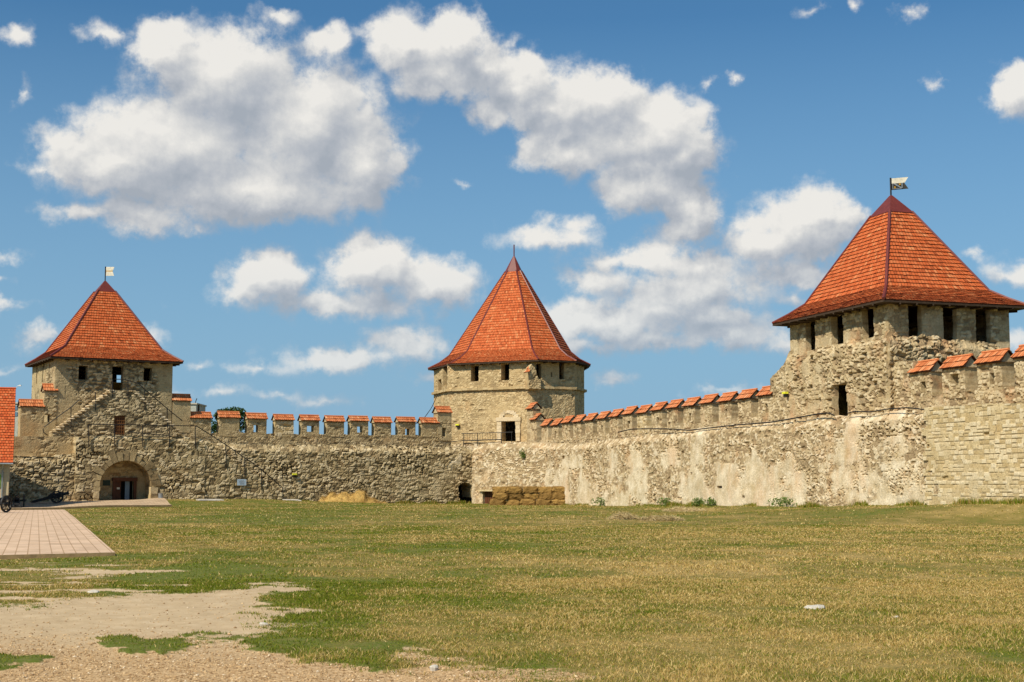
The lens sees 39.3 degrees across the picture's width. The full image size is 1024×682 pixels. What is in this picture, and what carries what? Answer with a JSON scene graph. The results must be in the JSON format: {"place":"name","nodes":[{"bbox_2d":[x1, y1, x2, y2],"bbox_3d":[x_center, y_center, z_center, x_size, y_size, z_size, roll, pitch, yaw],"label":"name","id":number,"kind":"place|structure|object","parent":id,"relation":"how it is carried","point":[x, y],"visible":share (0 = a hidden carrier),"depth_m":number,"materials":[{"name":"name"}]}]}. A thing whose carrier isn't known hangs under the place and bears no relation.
{"place":"outdoors","nodes":[
{"label":"outdoors","id":0,"kind":"place"},
{"bbox_2d":[14,402,17,435],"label":"distant building","id":1,"kind":"structure","parent":0,"point":[16,422],"depth_m":159.91,"materials":[{"name":"stone"}]},
{"bbox_2d":[0,510,113,554],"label":"paved path","id":2,"kind":"structure","parent":0,"point":[43,532],"depth_m":45.89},
{"bbox_2d":[0,495,12,511],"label":"field cannon","id":3,"kind":"object","parent":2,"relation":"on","point":[4,500],"visible":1,"depth_m":83.29,"materials":[{"name":"black metal"}]},
{"bbox_2d":[8,498,170,507],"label":"gate platform","id":4,"kind":"structure","parent":0,"point":[156,501],"depth_m":118.98,"materials":[{"name":"beige stone"}]},
{"bbox_2d":[8,494,25,506],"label":"field cannon","id":5,"kind":"object","parent":4,"relation":"on","point":[16,499],"visible":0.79,"depth_m":113.30,"materials":[{"name":"black metal"}]},
{"bbox_2d":[31,491,68,502],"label":"field cannon","id":6,"kind":"object","parent":4,"relation":"on","point":[52,495],"visible":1,"depth_m":117.84,"materials":[{"name":"black metal"}]},
{"bbox_2d":[191,398,206,411],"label":"distant building","id":7,"kind":"structure","parent":0,"point":[195,406],"depth_m":165.91,"materials":[{"name":"stone"}]},
{"bbox_2d":[0,588,586,681],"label":"gravel","id":8,"kind":"structure","parent":0,"point":[267,676],"depth_m":13.52,"materials":[{"name":"beige gravel"}]},
{"bbox_2d":[290,498,471,503],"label":"grass","id":9,"kind":"structure","parent":0,"point":[432,502],"depth_m":141.57,"materials":[{"name":"green plant"}]},
{"bbox_2d":[0,499,1023,681],"bbox_3d":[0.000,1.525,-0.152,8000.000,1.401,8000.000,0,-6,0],"label":"ground","id":10,"kind":"structure","parent":0,"point":[135,606],"depth_m":21.11,"materials":[{"name":"beige soil"}]},
{"bbox_2d":[0,387,15,507],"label":"red roof house","id":11,"kind":"structure","parent":10,"relation":"on","point":[7,410],"depth_m":113.61,"materials":[{"name":"brick"}]},
{"bbox_2d":[0,552,114,559],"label":"kerb","id":12,"kind":"structure","parent":10,"relation":"on","point":[24,556],"depth_m":33.16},
{"bbox_2d":[0,505,171,509],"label":"kerb","id":13,"kind":"structure","parent":10,"relation":"on","point":[54,508],"depth_m":113.72,"materials":[{"name":"beige stone"}]},
{"bbox_2d":[88,590,98,592],"bbox_3d":[-6.590,3.965,22.568,0.192,0.095,0.170,0,-6,0],"label":"limestone piece","id":14,"kind":"object","parent":10,"relation":"on","point":[93,591],"visible":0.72,"depth_m":22.53,"materials":[{"name":"white stone"}]},
{"bbox_2d":[196,499,223,500],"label":"stone slab","id":15,"kind":"structure","parent":10,"relation":"on","point":[210,499],"depth_m":125.97,"materials":[{"name":"stone"}]},
{"bbox_2d":[211,406,245,432],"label":"leafy tree","id":16,"kind":"object","parent":10,"relation":"on","point":[242,423],"visible":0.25,"depth_m":149.57,"materials":[{"name":"green plant"}]},
{"bbox_2d":[9,383,472,503],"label":"curtain wall","id":17,"kind":"structure","parent":10,"relation":"on","point":[381,463],"depth_m":134.70,"materials":[{"name":"stone"}]},
{"bbox_2d":[25,267,183,427],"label":"gate tower","id":18,"kind":"structure","parent":17,"relation":"on","point":[103,339],"depth_m":131.70,"materials":[{"name":"stone"}]},
{"bbox_2d":[103,480,109,485],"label":"notice board","id":19,"kind":"object","parent":17,"relation":"attached to","point":[106,482],"visible":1,"depth_m":127.36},
{"bbox_2d":[49,390,181,436],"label":"stone staircase","id":20,"kind":"structure","parent":17,"relation":"on","point":[123,407],"depth_m":128.96,"materials":[{"name":"grey stone"}]},
{"bbox_2d":[43,392,95,435],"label":"metal railing","id":21,"kind":"object","parent":20,"relation":"on","point":[65,411],"visible":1,"depth_m":126.58,"materials":[{"name":"black metal"}]},
{"bbox_2d":[114,416,124,434],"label":"plank door","id":22,"kind":"structure","parent":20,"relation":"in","point":[117,430],"depth_m":129.10,"materials":[{"name":"red wood"}]},
{"bbox_2d":[112,379,182,427],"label":"metal railing","id":23,"kind":"object","parent":20,"relation":"on","point":[144,399],"visible":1,"depth_m":130.16,"materials":[{"name":"black metal"}]},
{"bbox_2d":[115,481,120,499],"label":"door leaf","id":24,"kind":"structure","parent":17,"relation":"in","point":[118,483],"depth_m":127.97,"materials":[{"name":"red wood"}]},
{"bbox_2d":[88,424,195,447],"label":"metal railing","id":25,"kind":"object","parent":17,"relation":"on","point":[142,433],"visible":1,"depth_m":127.15,"materials":[{"name":"black metal"}]},
{"bbox_2d":[204,441,288,499],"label":"stone staircase","id":26,"kind":"structure","parent":10,"relation":"on","point":[224,472],"depth_m":130.83,"materials":[{"name":"beige stone"}]},
{"bbox_2d":[197,426,282,496],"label":"metal railing","id":27,"kind":"object","parent":26,"relation":"on","point":[244,463],"visible":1,"depth_m":131.72,"materials":[{"name":"black metal"}]},
{"bbox_2d":[237,479,245,484],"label":"wall plaque","id":28,"kind":"object","parent":26,"relation":"attached to","point":[241,481],"depth_m":131.23,"materials":[{"name":"blue ceramic"}]},
{"bbox_2d":[259,622,269,626],"bbox_3d":[-3.024,3.469,17.501,0.133,0.074,0.106,0,-6,0],"label":"limestone piece","id":29,"kind":"object","parent":10,"relation":"on","point":[262,623],"visible":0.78,"depth_m":17.46,"materials":[{"name":"white stone"}]},
{"bbox_2d":[318,489,386,502],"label":"straw heap","id":30,"kind":"object","parent":10,"relation":"on","point":[359,495],"visible":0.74,"depth_m":133.34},
{"bbox_2d":[430,665,437,670],"bbox_3d":[-0.728,3.055,13.384,0.084,0.067,0.087,0,-6,0],"label":"limestone piece","id":31,"kind":"object","parent":10,"relation":"on","point":[433,667],"visible":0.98,"depth_m":13.35,"materials":[{"name":"white stone"}]},
{"bbox_2d":[488,499,505,504],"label":"straw bale","id":32,"kind":"object","parent":10,"relation":"on","point":[495,501],"visible":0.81,"depth_m":133.15},
{"bbox_2d":[493,492,507,499],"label":"straw bale","id":33,"kind":"object","parent":32,"relation":"on","point":[501,496],"visible":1,"depth_m":133.17},
{"bbox_2d":[492,486,508,493],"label":"straw bale","id":34,"kind":"object","parent":33,"relation":"on","point":[502,489],"visible":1,"depth_m":133.39},
{"bbox_2d":[428,245,590,449],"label":"round tower","id":35,"kind":"structure","parent":10,"relation":"on","point":[506,362],"depth_m":153.79,"materials":[{"name":"stone"}]},
{"bbox_2d":[505,499,520,504],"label":"straw bale","id":36,"kind":"object","parent":10,"relation":"on","point":[512,502],"visible":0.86,"depth_m":133.02},
{"bbox_2d":[508,493,523,499],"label":"straw bale","id":37,"kind":"object","parent":36,"relation":"on","point":[516,496],"visible":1,"depth_m":133.01},
{"bbox_2d":[506,485,522,493],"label":"straw bale","id":38,"kind":"object","parent":37,"relation":"on","point":[512,489],"visible":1,"depth_m":133.00},
{"bbox_2d":[519,498,535,504],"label":"straw bale","id":39,"kind":"object","parent":10,"relation":"on","point":[527,501],"visible":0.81,"depth_m":132.65},
{"bbox_2d":[523,493,538,499],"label":"straw bale","id":40,"kind":"object","parent":39,"relation":"on","point":[531,495],"visible":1,"depth_m":132.79},
{"bbox_2d":[522,486,538,493],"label":"straw bale","id":41,"kind":"object","parent":40,"relation":"on","point":[530,489],"visible":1,"depth_m":132.79},
{"bbox_2d":[536,499,551,504],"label":"straw bale","id":42,"kind":"object","parent":10,"relation":"on","point":[542,502],"visible":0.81,"depth_m":132.37},
{"bbox_2d":[538,492,553,499],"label":"straw bale","id":43,"kind":"object","parent":42,"relation":"on","point":[548,496],"visible":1,"depth_m":132.48},
{"bbox_2d":[538,486,552,492],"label":"straw bale","id":44,"kind":"object","parent":43,"relation":"on","point":[547,489],"visible":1,"depth_m":132.63},
{"bbox_2d":[551,499,564,504],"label":"straw bale","id":45,"kind":"object","parent":10,"relation":"on","point":[557,501],"visible":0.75,"depth_m":132.10},
{"bbox_2d":[552,493,564,499],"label":"straw bale","id":46,"kind":"object","parent":45,"relation":"on","point":[558,496],"visible":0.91,"depth_m":132.21},
{"bbox_2d":[552,486,564,492],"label":"straw bale","id":47,"kind":"object","parent":46,"relation":"on","point":[558,489],"visible":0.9,"depth_m":132.41},
{"bbox_2d":[590,497,604,505],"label":"weed plant","id":48,"kind":"object","parent":10,"relation":"on","point":[597,500],"visible":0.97,"depth_m":122.67,"materials":[{"name":"green plant"}]},
{"bbox_2d":[606,511,640,519],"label":"straw scatter","id":49,"kind":"object","parent":10,"relation":"on","point":[622,516],"visible":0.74,"depth_m":67.59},
{"bbox_2d":[636,513,684,520],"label":"straw scatter","id":50,"kind":"object","parent":10,"relation":"on","point":[660,518],"visible":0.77,"depth_m":65.73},
{"bbox_2d":[654,497,671,505],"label":"weed plant","id":51,"kind":"object","parent":10,"relation":"on","point":[665,500],"visible":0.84,"depth_m":109.63,"materials":[{"name":"green plant"}]},
{"bbox_2d":[661,505,707,511],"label":"straw scatter","id":52,"kind":"object","parent":10,"relation":"on","point":[684,509],"visible":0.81,"depth_m":89.32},
{"bbox_2d":[691,497,704,506],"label":"weed plant","id":53,"kind":"object","parent":10,"relation":"on","point":[698,501],"visible":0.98,"depth_m":103.96,"materials":[{"name":"green plant"}]},
{"bbox_2d":[704,497,716,505],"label":"weed plant","id":54,"kind":"object","parent":10,"relation":"on","point":[709,502],"visible":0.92,"depth_m":102.14,"materials":[{"name":"green plant"}]},
{"bbox_2d":[447,344,1023,506],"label":"curtain wall","id":55,"kind":"structure","parent":10,"relation":"on","point":[960,435],"depth_m":92.47,"materials":[{"name":"stone"}]},
{"bbox_2d":[461,432,511,446],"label":"metal railing","id":56,"kind":"object","parent":55,"relation":"on","point":[463,440],"visible":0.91,"depth_m":150.05,"materials":[{"name":"black metal"}]},
{"bbox_2d":[485,491,492,503],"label":"cellar door","id":57,"kind":"structure","parent":55,"relation":"in","point":[488,494],"depth_m":143.11,"materials":[{"name":"red wood"}]},
{"bbox_2d":[519,448,525,458],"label":"weed plant","id":58,"kind":"object","parent":55,"relation":"attached to","point":[522,454],"visible":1,"depth_m":139.78,"materials":[{"name":"green plant"}]},
{"bbox_2d":[617,412,834,432],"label":"ledge","id":59,"kind":"object","parent":55,"relation":"on","point":[730,425],"visible":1,"depth_m":100.25,"materials":[{"name":"beige stone"}]},
{"bbox_2d":[847,407,923,413],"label":"cable","id":60,"kind":"object","parent":55,"relation":"on","point":[886,409],"visible":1,"depth_m":81.61,"materials":[{"name":"black metal"}]},
{"bbox_2d":[772,177,1023,419],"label":"corner tower","id":61,"kind":"structure","parent":55,"relation":"on","point":[900,281],"depth_m":88.65,"materials":[{"name":"stone"}]},
{"bbox_2d":[767,497,796,506],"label":"weed plant","id":62,"kind":"object","parent":10,"relation":"on","point":[782,501],"visible":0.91,"depth_m":91.54,"materials":[{"name":"green plant"}]},
{"bbox_2d":[560,496,1023,507],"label":"grass","id":63,"kind":"structure","parent":10,"relation":"on","point":[914,502],"depth_m":79.17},
{"bbox_2d":[805,605,824,608],"bbox_3d":[4.128,3.670,19.616,0.346,0.130,0.309,0,-6,0],"label":"limestone piece","id":64,"kind":"object","parent":10,"relation":"on","point":[814,606],"visible":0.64,"depth_m":19.52,"materials":[{"name":"white stone"}]},
{"bbox_2d":[0,576,1023,681],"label":"grass","id":65,"kind":"structure","parent":0,"point":[686,586],"depth_m":18.06,"materials":[{"name":"green plant"}]},
{"bbox_2d":[0,523,1023,579],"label":"grass","id":66,"kind":"structure","parent":0,"point":[507,529],"depth_m":38.62,"materials":[{"name":"green plant"}]},
{"bbox_2d":[0,0,1023,434],"label":"sky","id":67,"kind":"structure","parent":0,"point":[308,206],"materials":[{"name":"blue"}]},
{"bbox_2d":[48,498,1023,525],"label":"grass","id":68,"kind":"structure","parent":0,"point":[439,506],"depth_m":83.42,"materials":[{"name":"green plant"}]}
]}

